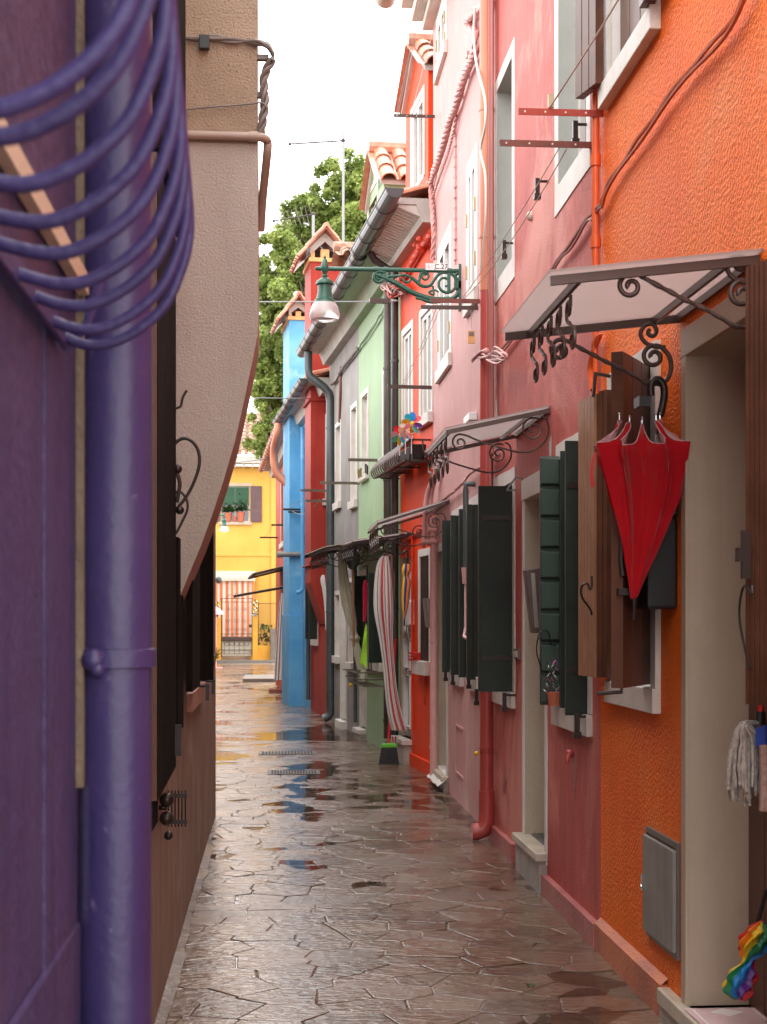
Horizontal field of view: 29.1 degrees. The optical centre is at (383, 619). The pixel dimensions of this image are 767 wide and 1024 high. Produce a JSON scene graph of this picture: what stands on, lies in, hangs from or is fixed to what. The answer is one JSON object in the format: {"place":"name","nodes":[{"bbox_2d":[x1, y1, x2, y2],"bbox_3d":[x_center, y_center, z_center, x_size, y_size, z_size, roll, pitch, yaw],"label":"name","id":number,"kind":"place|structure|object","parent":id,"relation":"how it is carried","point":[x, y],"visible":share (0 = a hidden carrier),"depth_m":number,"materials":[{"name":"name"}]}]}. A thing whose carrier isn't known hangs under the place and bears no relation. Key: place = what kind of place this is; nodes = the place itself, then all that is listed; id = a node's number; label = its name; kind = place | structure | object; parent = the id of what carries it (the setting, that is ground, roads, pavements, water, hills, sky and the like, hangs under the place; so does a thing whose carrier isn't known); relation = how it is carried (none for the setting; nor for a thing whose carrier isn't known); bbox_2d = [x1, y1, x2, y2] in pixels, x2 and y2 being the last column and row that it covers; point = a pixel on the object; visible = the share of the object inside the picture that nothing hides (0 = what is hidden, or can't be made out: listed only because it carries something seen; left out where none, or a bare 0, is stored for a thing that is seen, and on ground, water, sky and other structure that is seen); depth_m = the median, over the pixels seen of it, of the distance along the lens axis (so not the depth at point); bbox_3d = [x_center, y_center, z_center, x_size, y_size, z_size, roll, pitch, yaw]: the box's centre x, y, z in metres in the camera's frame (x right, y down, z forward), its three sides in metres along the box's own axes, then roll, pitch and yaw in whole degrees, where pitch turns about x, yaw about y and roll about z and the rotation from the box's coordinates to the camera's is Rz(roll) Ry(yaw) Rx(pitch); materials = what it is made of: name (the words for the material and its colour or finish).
{"place":"outdoors","nodes":[
{"label":"outdoors","id":0,"kind":"place"},
{"bbox_2d":[236,0,432,465],"label":"sky","id":1,"kind":"structure","parent":0,"point":[338,64],"materials":[{"name":"white"}]},
{"bbox_2d":[216,669,461,810],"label":"water","id":2,"kind":"structure","parent":0,"point":[316,734],"depth_m":17.52,"materials":[{"name":"liquid"}]},
{"bbox_2d":[165,664,663,1023],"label":"paving","id":3,"kind":"structure","parent":0,"point":[414,970],"depth_m":7.48,"materials":[{"name":"stone"}]},
{"bbox_2d":[155,835,212,1023],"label":"cement strip","id":4,"kind":"object","parent":3,"relation":"on","point":[172,983],"visible":0.59,"depth_m":6.56,"materials":[{"name":"concrete"}]},
{"bbox_2d":[379,638,398,764],"bbox_3d":[0.046,0.823,15.003,0.209,1.265,0.433,0,0,-3],"label":"broom","id":5,"kind":"object","parent":3,"relation":"on","point":[389,754],"visible":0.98,"depth_m":14.81,"materials":[{"name":"green"}]},
{"bbox_2d":[197,663,642,1023],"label":"ground","id":6,"kind":"structure","parent":0,"point":[627,992],"depth_m":6.29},
{"bbox_2d":[0,0,88,1023],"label":"house","id":7,"kind":"structure","parent":6,"relation":"on","point":[39,953],"depth_m":1.56,"materials":[{"name":"purple paint"}]},
{"bbox_2d":[76,0,84,787],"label":"party wall","id":8,"kind":"structure","parent":7,"relation":"attached to","point":[80,470],"depth_m":1.85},
{"bbox_2d":[0,0,194,353],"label":"window grille","id":9,"kind":"object","parent":7,"relation":"attached to","point":[125,26],"depth_m":1.16,"materials":[{"name":"purple metal"}]},
{"bbox_2d":[77,0,155,1023],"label":"drainpipe","id":10,"kind":"object","parent":7,"relation":"attached to","point":[114,794],"visible":0.79,"depth_m":1.86,"materials":[{"name":"metal"}]},
{"bbox_2d":[151,0,215,1023],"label":"house","id":11,"kind":"structure","parent":6,"relation":"on","point":[184,706],"depth_m":5.80,"materials":[{"name":"paint"}]},
{"bbox_2d":[159,790,186,839],"bbox_3d":[-0.820,0.754,5.753,0.090,0.196,0.340,0,0,-4],"label":"iron cage","id":12,"kind":"object","parent":11,"relation":"attached to","point":[168,800],"visible":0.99,"depth_m":5.69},
{"bbox_2d":[176,390,200,533],"bbox_3d":[-0.782,-0.623,5.827,0.124,0.572,0.036,0,0,-4],"label":"wall bracket","id":13,"kind":"object","parent":11,"relation":"attached to","point":[179,509],"visible":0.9,"depth_m":5.82,"materials":[{"name":"metal"}]},
{"bbox_2d":[187,682,205,711],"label":"window","id":14,"kind":"structure","parent":11,"relation":"in","point":[194,698],"depth_m":7.67,"materials":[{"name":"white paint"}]},
{"bbox_2d":[175,0,258,603],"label":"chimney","id":15,"kind":"object","parent":11,"relation":"on","point":[217,325],"visible":0.66,"depth_m":6.39,"materials":[{"name":"beige paint"}]},
{"bbox_2d":[187,130,271,231],"bbox_3d":[-0.654,-1.936,6.436,0.539,0.354,0.286,0,0,-43],"label":"pipe","id":16,"kind":"object","parent":15,"relation":"attached to","point":[257,136],"visible":0.92,"depth_m":6.39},
{"bbox_2d":[186,34,275,133],"bbox_3d":[-0.684,-2.318,6.383,0.437,0.427,0.056,0,0,-4],"label":"cable","id":17,"kind":"object","parent":15,"relation":"attached to","point":[269,64],"visible":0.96,"depth_m":6.38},
{"bbox_2d":[216,601,220,659],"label":"gate pillar","id":18,"kind":"structure","parent":6,"relation":"on","point":[218,629],"depth_m":50.22,"materials":[{"name":"yellow paint"}]},
{"bbox_2d":[222,641,251,655],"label":"threshold","id":19,"kind":"object","parent":18,"relation":"attached to","point":[234,650],"visible":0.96,"depth_m":50.42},
{"bbox_2d":[221,594,252,656],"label":"garden gate","id":20,"kind":"structure","parent":19,"relation":"on","point":[237,639],"depth_m":50.35,"materials":[{"name":"metal"}]},
{"bbox_2d":[216,411,275,659],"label":"house","id":21,"kind":"structure","parent":6,"relation":"on","point":[242,546],"depth_m":51.80,"materials":[{"name":"yellow paint"}]},
{"bbox_2d":[216,581,253,636],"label":"door curtain","id":22,"kind":"object","parent":21,"relation":"hanging from","point":[224,589],"depth_m":51.41,"materials":[{"name":"orange"}]},
{"bbox_2d":[216,571,254,580],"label":"awning","id":23,"kind":"object","parent":21,"relation":"attached to","point":[234,575],"visible":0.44,"depth_m":51.37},
{"bbox_2d":[217,483,261,524],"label":"window","id":24,"kind":"structure","parent":21,"relation":"in","point":[232,495],"depth_m":51.75,"materials":[{"name":"white paint"}]},
{"bbox_2d":[252,599,257,659],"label":"gate pillar","id":25,"kind":"structure","parent":6,"relation":"on","point":[254,632],"depth_m":50.31,"materials":[{"name":"yellow paint"}]},
{"bbox_2d":[258,602,275,659],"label":"fence","id":26,"kind":"object","parent":6,"relation":"on","point":[264,652],"visible":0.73,"depth_m":50.40,"materials":[{"name":"brown metal"}]},
{"bbox_2d":[258,424,282,688],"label":"house","id":27,"kind":"structure","parent":6,"relation":"on","point":[265,465],"depth_m":31.56,"materials":[{"name":"orange paint"}]},
{"bbox_2d":[274,593,282,679],"bbox_3d":[-2.035,0.323,28.916,0.217,1.706,0.134,0,0,-4],"label":"door curtain","id":28,"kind":"object","parent":27,"relation":"hanging from","point":[278,667],"depth_m":28.88,"materials":[{"name":"grey"}]},
{"bbox_2d":[272,404,310,709],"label":"house","id":29,"kind":"structure","parent":6,"relation":"on","point":[284,413],"depth_m":24.68,"materials":[{"name":"blue paint"}]},
{"bbox_2d":[270,423,284,486],"bbox_3d":[-1.808,-2.736,25.684,0.422,1.318,0.575,0,0,36],"label":"drainpipe","id":30,"kind":"object","parent":29,"relation":"attached to","point":[275,468],"visible":0.69,"depth_m":25.70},
{"bbox_2d":[270,291,304,705],"bbox_3d":[-1.508,-2.017,25.503,0.811,7.233,1.486,0,0,-9],"label":"chimney","id":31,"kind":"object","parent":29,"relation":"on","point":[291,316],"visible":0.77,"depth_m":24.97,"materials":[{"name":"blue paint"}]},
{"bbox_2d":[296,427,304,594],"bbox_3d":[-1.379,-1.809,24.513,0.153,2.782,0.079,0,0,-9],"label":"drainpipe","id":32,"kind":"object","parent":29,"relation":"attached to","point":[302,588],"visible":0.93,"depth_m":24.49,"materials":[{"name":"metal"}]},
{"bbox_2d":[288,128,345,241],"bbox_3d":[-1.039,-6.749,24.221,1.078,2.426,0.630,0,0,29],"label":"aerial","id":33,"kind":"object","parent":29,"relation":"on","point":[342,140],"visible":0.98,"depth_m":24.00,"materials":[{"name":"grey metal"}]},
{"bbox_2d":[241,147,366,460],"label":"tree","id":34,"kind":"object","parent":6,"relation":"on","point":[280,282],"visible":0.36,"depth_m":44.85,"materials":[{"name":"green plant"}]},
{"bbox_2d":[283,367,328,715],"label":"house","id":35,"kind":"structure","parent":6,"relation":"on","point":[315,632],"depth_m":22.74,"materials":[{"name":"red paint"}]},
{"bbox_2d":[305,586,317,645],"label":"window","id":36,"kind":"structure","parent":35,"relation":"in","point":[311,624],"depth_m":22.81,"materials":[{"name":"white paint"}]},
{"bbox_2d":[290,222,340,623],"bbox_3d":[-0.923,-2.893,22.207,0.914,5.904,1.189,0,0,-9],"label":"chimney","id":37,"kind":"object","parent":35,"relation":"on","point":[314,250],"visible":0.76,"depth_m":21.82,"materials":[{"name":"red paint"}]},
{"bbox_2d":[296,313,358,732],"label":"house","id":38,"kind":"structure","parent":6,"relation":"on","point":[333,345],"depth_m":19.79,"materials":[{"name":"grey paint"}]},
{"bbox_2d":[304,351,333,721],"bbox_3d":[-0.905,-1.173,20.889,0.431,5.253,0.128,0,0,-6],"label":"drainpipe","id":39,"kind":"object","parent":38,"relation":"attached to","point":[320,384],"visible":0.97,"depth_m":20.85,"materials":[{"name":"metal"}]},
{"bbox_2d":[331,241,353,271],"bbox_3d":[-0.078,-4.486,20.634,1.250,1.572,1.051,0,0,-9],"label":"chimney","id":40,"kind":"object","parent":38,"relation":"on","point":[341,253],"visible":0.11,"depth_m":20.54,"materials":[{"name":"paint"}]},
{"bbox_2d":[347,400,356,509],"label":"window","id":41,"kind":"structure","parent":38,"relation":"in","point":[352,504],"depth_m":19.04,"materials":[{"name":"white paint"}]},
{"bbox_2d":[332,139,405,747],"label":"house","id":42,"kind":"structure","parent":6,"relation":"on","point":[385,164],"depth_m":17.14,"materials":[{"name":"green paint"}]},
{"bbox_2d":[304,539,383,569],"bbox_3d":[-0.493,-0.779,17.507,0.686,0.338,2.074,0,0,-9],"label":"door canopy","id":43,"kind":"object","parent":42,"relation":"attached to","point":[320,553],"visible":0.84,"depth_m":17.20,"materials":[{"name":"metal"}]},
{"bbox_2d":[338,549,364,669],"bbox_3d":[-0.371,-0.121,17.083,0.314,1.401,0.121,0,0,-4],"label":"door curtain","id":44,"kind":"object","parent":43,"relation":"hanging from","point":[345,590],"depth_m":17.04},
{"bbox_2d":[345,552,359,646],"bbox_3d":[-0.350,-0.234,16.786,0.179,1.080,0.179,0,0,-4],"label":"hanging pot","id":45,"kind":"object","parent":43,"relation":"hanging from","point":[353,564],"visible":0.74,"depth_m":16.77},
{"bbox_2d":[342,663,383,686],"bbox_3d":[-0.245,0.611,17.122,0.307,0.282,1.211,0,0,-9],"label":"wire basket","id":46,"kind":"object","parent":42,"relation":"attached to","point":[365,684],"visible":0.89,"depth_m":16.98,"materials":[{"name":"metal"}]},
{"bbox_2d":[357,386,368,482],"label":"window","id":47,"kind":"structure","parent":42,"relation":"in","point":[364,477],"depth_m":17.78,"materials":[{"name":"white paint"}]},
{"bbox_2d":[354,573,382,671],"bbox_3d":[-0.182,0.026,17.206,0.156,1.114,1.273,0,0,-9],"label":"window","id":48,"kind":"structure","parent":42,"relation":"in","point":[374,650],"depth_m":16.63,"materials":[{"name":"white paint"}]},
{"bbox_2d":[383,281,390,738],"bbox_3d":[0.051,-1.210,15.945,0.117,4.980,0.117,0,0,-9],"label":"drainpipe","id":49,"kind":"object","parent":42,"relation":"attached to","point":[387,401],"visible":0.41,"depth_m":15.90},
{"bbox_2d":[350,30,432,774],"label":"house","id":50,"kind":"structure","parent":6,"relation":"on","point":[397,222],"depth_m":14.47,"materials":[{"name":"paint"}]},
{"bbox_2d":[340,531,412,562],"bbox_3d":[-0.084,-0.743,15.157,0.620,0.290,0.896,0,0,-9],"label":"door canopy","id":51,"kind":"object","parent":50,"relation":"attached to","point":[349,545],"visible":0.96,"depth_m":14.82,"materials":[{"name":"grey"}]},
{"bbox_2d":[367,251,398,734],"bbox_3d":[-0.008,-1.284,15.410,0.371,5.129,0.096,0,0,-28],"label":"drainpipe","id":52,"kind":"object","parent":50,"relation":"attached to","point":[377,261],"visible":0.59,"depth_m":15.44,"materials":[{"name":"metal"}]},
{"bbox_2d":[374,556,406,729],"bbox_3d":[0.069,0.232,14.840,0.338,1.752,0.159,0,0,-4],"label":"door curtain","id":53,"kind":"object","parent":50,"relation":"hanging from","point":[383,601],"depth_m":14.80,"materials":[{"name":"multicoloured"}]},
{"bbox_2d":[380,277,410,298],"bbox_3d":[0.127,-3.418,15.085,0.183,0.326,1.075,0,0,-9],"label":"cable nest","id":54,"kind":"object","parent":50,"relation":"attached to","point":[390,289],"visible":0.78,"depth_m":15.04,"materials":[{"name":"pink"}]},
{"bbox_2d":[371,439,430,478],"bbox_3d":[0.156,-1.587,14.637,0.313,0.220,1.743,0,0,-9],"label":"flower cage","id":55,"kind":"object","parent":50,"relation":"attached to","point":[400,468],"visible":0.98,"depth_m":14.40,"materials":[{"name":"metal"}]},
{"bbox_2d":[401,412,422,453],"bbox_3d":[0.263,-1.726,13.582,0.198,0.381,0.078,0,0,14],"label":"pinwheel","id":56,"kind":"object","parent":55,"relation":"in","point":[411,416],"visible":1,"depth_m":13.58,"materials":[{"name":"multicoloured"}]},
{"bbox_2d":[400,444,425,460],"bbox_3d":[0.282,-1.583,14.213,0.138,0.144,0.697,0,0,-9],"label":"planter","id":57,"kind":"object","parent":55,"relation":"in","point":[416,451],"visible":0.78,"depth_m":13.88,"materials":[{"name":"black plastic"}]},
{"bbox_2d":[397,319,413,445],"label":"window","id":58,"kind":"structure","parent":50,"relation":"in","point":[409,338],"depth_m":15.06,"materials":[{"name":"white paint"}]},
{"bbox_2d":[401,550,410,625],"bbox_3d":[0.224,-0.315,14.510,0.092,0.749,0.082,0,0,-9],"label":"umbrella","id":59,"kind":"object","parent":50,"relation":"hanging from","point":[406,585],"visible":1,"depth_m":14.49,"materials":[{"name":"multicoloured"}]},
{"bbox_2d":[403,558,410,736],"bbox_3d":[0.266,0.283,15.147,0.132,1.851,0.584,0,0,-9],"label":"door","id":60,"kind":"structure","parent":50,"relation":"in","point":[407,628],"depth_m":15.31,"materials":[{"name":"white stone"}]},
{"bbox_2d":[397,231,431,280],"bbox_3d":[0.338,-3.552,14.410,0.209,0.175,1.686,0,0,-7],"label":"cable","id":61,"kind":"object","parent":50,"relation":"attached to","point":[420,247],"visible":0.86,"depth_m":13.94,"materials":[{"name":"red plastic"}]},
{"bbox_2d":[412,547,429,675],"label":"window","id":62,"kind":"structure","parent":50,"relation":"in","point":[420,667],"depth_m":14.13,"materials":[{"name":"white paint"}]},
{"bbox_2d":[417,303,432,430],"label":"window","id":63,"kind":"structure","parent":50,"relation":"in","point":[427,352],"depth_m":14.04,"materials":[{"name":"white paint"}]},
{"bbox_2d":[375,0,479,821],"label":"house","id":64,"kind":"structure","parent":6,"relation":"on","point":[456,385],"depth_m":11.79,"materials":[{"name":"pink paint"}]},
{"bbox_2d":[310,255,460,322],"bbox_3d":[0.032,-2.613,11.663,1.229,0.520,0.236,0,0,-4],"label":"street lamp","id":65,"kind":"object","parent":64,"relation":"attached to","point":[324,308],"visible":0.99,"depth_m":11.65,"materials":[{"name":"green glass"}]},
{"bbox_2d":[367,498,449,555],"bbox_3d":[0.205,-0.806,13.015,0.620,0.443,1.216,0,0,-4],"label":"door canopy","id":66,"kind":"object","parent":64,"relation":"attached to","point":[383,523],"visible":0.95,"depth_m":12.59,"materials":[{"name":"grey"}]},
{"bbox_2d":[429,517,437,781],"bbox_3d":[0.450,0.265,13.219,0.081,2.370,0.081,0,0,-4],"label":"drainpipe","id":67,"kind":"object","parent":64,"relation":"attached to","point":[433,641],"visible":0.9,"depth_m":13.19,"materials":[{"name":"metal"}]},
{"bbox_2d":[421,448,447,547],"bbox_3d":[0.457,-1.109,12.701,0.152,0.919,1.372,0,0,-4],"label":"conduit","id":68,"kind":"object","parent":64,"relation":"attached to","point":[429,493],"visible":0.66,"depth_m":13.30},
{"bbox_2d":[433,0,446,85],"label":"window","id":69,"kind":"structure","parent":64,"relation":"in","point":[441,22],"depth_m":12.96,"materials":[{"name":"white paint"}]},
{"bbox_2d":[428,116,456,260],"bbox_3d":[0.507,-3.685,12.730,0.050,0.810,1.912,0,0,-4],"label":"cable","id":70,"kind":"object","parent":64,"relation":"attached to","point":[431,192],"visible":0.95,"depth_m":13.41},
{"bbox_2d":[435,221,451,383],"bbox_3d":[0.536,-2.724,12.777,0.075,1.208,1.002,0,0,-4],"label":"window","id":71,"kind":"structure","parent":64,"relation":"in","point":[444,342],"depth_m":12.74,"materials":[{"name":"white paint"}]},
{"bbox_2d":[442,505,463,686],"bbox_3d":[0.553,-0.191,11.868,0.097,1.422,0.761,0,0,-4],"label":"window","id":72,"kind":"structure","parent":64,"relation":"in","point":[450,528],"depth_m":11.58,"materials":[{"name":"white paint"}]},
{"bbox_2d":[430,2,479,175],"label":"roof tiles","id":73,"kind":"object","parent":64,"relation":"attached to","point":[462,82],"visible":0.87,"depth_m":11.25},
{"bbox_2d":[453,124,456,264],"bbox_3d":[0.579,-3.467,11.961,0.028,1.176,0.047,0,0,-4],"label":"conduit","id":74,"kind":"object","parent":64,"relation":"attached to","point":[454,197],"visible":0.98,"depth_m":11.95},
{"bbox_2d":[461,481,475,638],"bbox_3d":[0.631,-0.436,10.755,0.105,1.174,0.286,0,0,-4],"label":"vent pipe","id":75,"kind":"object","parent":64,"relation":"attached to","point":[466,496],"visible":0.79,"depth_m":10.84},
{"bbox_2d":[459,494,479,692],"bbox_3d":[0.630,-0.196,10.838,0.097,1.432,0.611,0,0,-4],"label":"window","id":76,"kind":"structure","parent":64,"relation":"in","point":[468,647],"depth_m":10.60,"materials":[{"name":"white paint"}]},
{"bbox_2d":[463,142,477,317],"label":"window","id":77,"kind":"structure","parent":64,"relation":"in","point":[471,216],"depth_m":10.97,"materials":[{"name":"white paint"}]},
{"bbox_2d":[478,0,600,948],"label":"house","id":78,"kind":"structure","parent":6,"relation":"on","point":[540,785],"depth_m":8.21,"materials":[{"name":"paint"}]},
{"bbox_2d":[471,0,494,839],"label":"drainpipe","id":79,"kind":"object","parent":78,"relation":"attached to","point":[481,828],"visible":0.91,"depth_m":9.82,"materials":[{"name":"metal"}]},
{"bbox_2d":[473,7,486,270],"bbox_3d":[0.637,-3.225,9.770,0.016,1.849,0.592,0,0,-4],"label":"cable","id":80,"kind":"object","parent":79,"relation":"attached to","point":[485,123],"visible":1,"depth_m":9.60,"materials":[{"name":"beige plastic"}]},
{"bbox_2d":[471,346,507,364],"bbox_3d":[0.658,-1.668,9.378,0.069,0.274,1.306,0,0,-4],"label":"cable","id":81,"kind":"object","parent":79,"relation":"attached to","point":[486,353],"visible":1,"depth_m":9.09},
{"bbox_2d":[424,405,549,487],"bbox_3d":[0.572,-0.971,8.451,0.565,0.365,1.125,0,0,-4],"label":"door canopy","id":82,"kind":"object","parent":78,"relation":"attached to","point":[515,424],"visible":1,"depth_m":8.32,"materials":[{"name":"grey"}]},
{"bbox_2d":[488,0,493,485],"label":"conduit","id":83,"kind":"object","parent":78,"relation":"attached to","point":[490,200],"visible":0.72,"depth_m":9.76,"materials":[{"name":"red"}]},
{"bbox_2d":[478,465,515,708],"bbox_3d":[0.671,-0.203,9.481,0.217,1.495,0.881,0,0,-4],"label":"window","id":84,"kind":"structure","parent":78,"relation":"in","point":[496,538],"depth_m":9.14,"materials":[{"name":"white paint"}]},
{"bbox_2d":[494,37,514,305],"bbox_3d":[0.776,-2.847,9.476,0.007,1.484,0.817,0,0,-4],"label":"window","id":85,"kind":"structure","parent":78,"relation":"in","point":[507,276],"depth_m":9.41,"materials":[{"name":"white paint"}]},
{"bbox_2d":[523,568,539,632],"bbox_3d":[0.804,-0.107,8.002,0.087,0.354,0.084,0,0,-4],"label":"letter box","id":86,"kind":"object","parent":78,"relation":"attached to","point":[531,577],"visible":0.85,"depth_m":7.96,"materials":[{"name":"metal"}]},
{"bbox_2d":[499,139,591,148],"bbox_3d":[0.765,-2.213,6.869,0.455,0.030,0.034,0,0,-4],"label":"drying bracket","id":87,"kind":"object","parent":78,"relation":"attached to","point":[543,143],"visible":0.92,"depth_m":6.85,"materials":[{"name":"red metal"}]},
{"bbox_2d":[494,203,601,355],"bbox_3d":[0.838,-1.784,8.274,0.017,0.177,3.497,0,0,-4],"label":"cable","id":88,"kind":"object","parent":78,"relation":"attached to","point":[573,241],"visible":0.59,"depth_m":7.16,"materials":[{"name":"red plastic"}]},
{"bbox_2d":[536,432,592,736],"bbox_3d":[0.874,-0.187,7.297,0.136,1.464,0.887,0,0,-4],"label":"window","id":89,"kind":"structure","parent":78,"relation":"in","point":[558,634],"depth_m":7.38,"materials":[{"name":"white paint"}]},
{"bbox_2d":[554,0,590,217],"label":"window","id":90,"kind":"structure","parent":78,"relation":"in","point":[580,166],"depth_m":7.64,"materials":[{"name":"white paint"}]},
{"bbox_2d":[575,0,766,1023],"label":"house","id":91,"kind":"structure","parent":6,"relation":"on","point":[683,692],"depth_m":5.29,"materials":[{"name":"orange paint"}]},
{"bbox_2d":[517,108,602,116],"bbox_3d":[0.806,-2.281,6.641,0.406,0.030,0.034,0,0,-4],"label":"drying bracket","id":92,"kind":"object","parent":91,"relation":"attached to","point":[560,112],"visible":0.94,"depth_m":6.63,"materials":[{"name":"red metal"}]},
{"bbox_2d":[587,333,602,390],"bbox_3d":[0.957,-1.163,6.674,0.024,0.237,0.244,0,0,-4],"label":"cable","id":93,"kind":"object","parent":91,"relation":"attached to","point":[597,338],"visible":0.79,"depth_m":6.73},
{"bbox_2d":[590,89,600,393],"bbox_3d":[0.958,-1.600,6.662,0.044,1.600,0.044,0,0,-27],"label":"conduit","id":94,"kind":"object","parent":91,"relation":"attached to","point":[595,165],"visible":0.53,"depth_m":6.65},
{"bbox_2d":[575,0,660,109],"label":"window","id":95,"kind":"structure","parent":91,"relation":"in","point":[640,20],"depth_m":6.48,"materials":[{"name":"white paint"}]},
{"bbox_2d":[578,340,660,713],"bbox_3d":[0.954,-0.358,5.882,0.280,1.435,1.583,0,0,4],"label":"window","id":96,"kind":"structure","parent":91,"relation":"in","point":[618,648],"depth_m":5.96,"materials":[{"name":"white paint"}]},
{"bbox_2d":[501,248,762,385],"bbox_3d":[0.804,-0.984,4.922,0.686,0.292,0.942,0,0,-4],"label":"door canopy","id":97,"kind":"object","parent":91,"relation":"attached to","point":[573,302],"visible":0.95,"depth_m":4.86,"materials":[{"name":"grey"}]},
{"bbox_2d":[590,376,690,619],"bbox_3d":[0.928,-0.443,5.339,0.362,0.887,0.282,0,0,-4],"label":"umbrella","id":98,"kind":"object","parent":97,"relation":"hanging from","point":[643,474],"visible":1,"depth_m":5.29,"materials":[{"name":"red"}]},
{"bbox_2d":[637,506,677,608],"bbox_3d":[1.010,-0.234,5.493,0.130,0.389,0.189,0,0,-4],"label":"letter box","id":99,"kind":"object","parent":91,"relation":"attached to","point":[658,590],"visible":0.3,"depth_m":5.41,"materials":[{"name":"black plastic"}]},
{"bbox_2d":[639,826,680,960],"bbox_3d":[1.070,1.029,5.608,0.094,0.427,0.460,0,0,-4],"label":"meter cabinet","id":100,"kind":"object","parent":91,"relation":"attached to","point":[660,885],"visible":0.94,"depth_m":5.54,"materials":[{"name":"silver metal"}]},
{"bbox_2d":[600,0,745,207],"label":"cable","id":101,"kind":"object","parent":91,"relation":"attached to","point":[702,58],"visible":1,"depth_m":5.34,"materials":[{"name":"plastic"}]},
{"bbox_2d":[685,1007,766,1023],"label":"doorstep","id":102,"kind":"object","parent":91,"relation":"on","point":[743,1015],"visible":1,"depth_m":5.12,"materials":[{"name":"beige"}]},
{"bbox_2d":[722,889,766,1000],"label":"duster","id":103,"kind":"object","parent":91,"relation":"hanging from","point":[740,981],"visible":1,"depth_m":4.88,"materials":[{"name":"multicoloured"}]},
{"bbox_2d":[725,705,765,805],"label":"mop","id":104,"kind":"object","parent":91,"relation":"hanging from","point":[743,766],"visible":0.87,"depth_m":4.43,"materials":[{"name":"grey"}]},
{"bbox_2d":[749,704,766,1016],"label":"door","id":105,"kind":"structure","parent":91,"relation":"in","point":[757,819],"depth_m":5.18,"materials":[{"name":"brown wood"}]},
{"bbox_2d":[759,745,766,811],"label":"cleaning cloth","id":106,"kind":"object","parent":91,"relation":"hanging from","point":[763,779],"visible":1,"depth_m":4.39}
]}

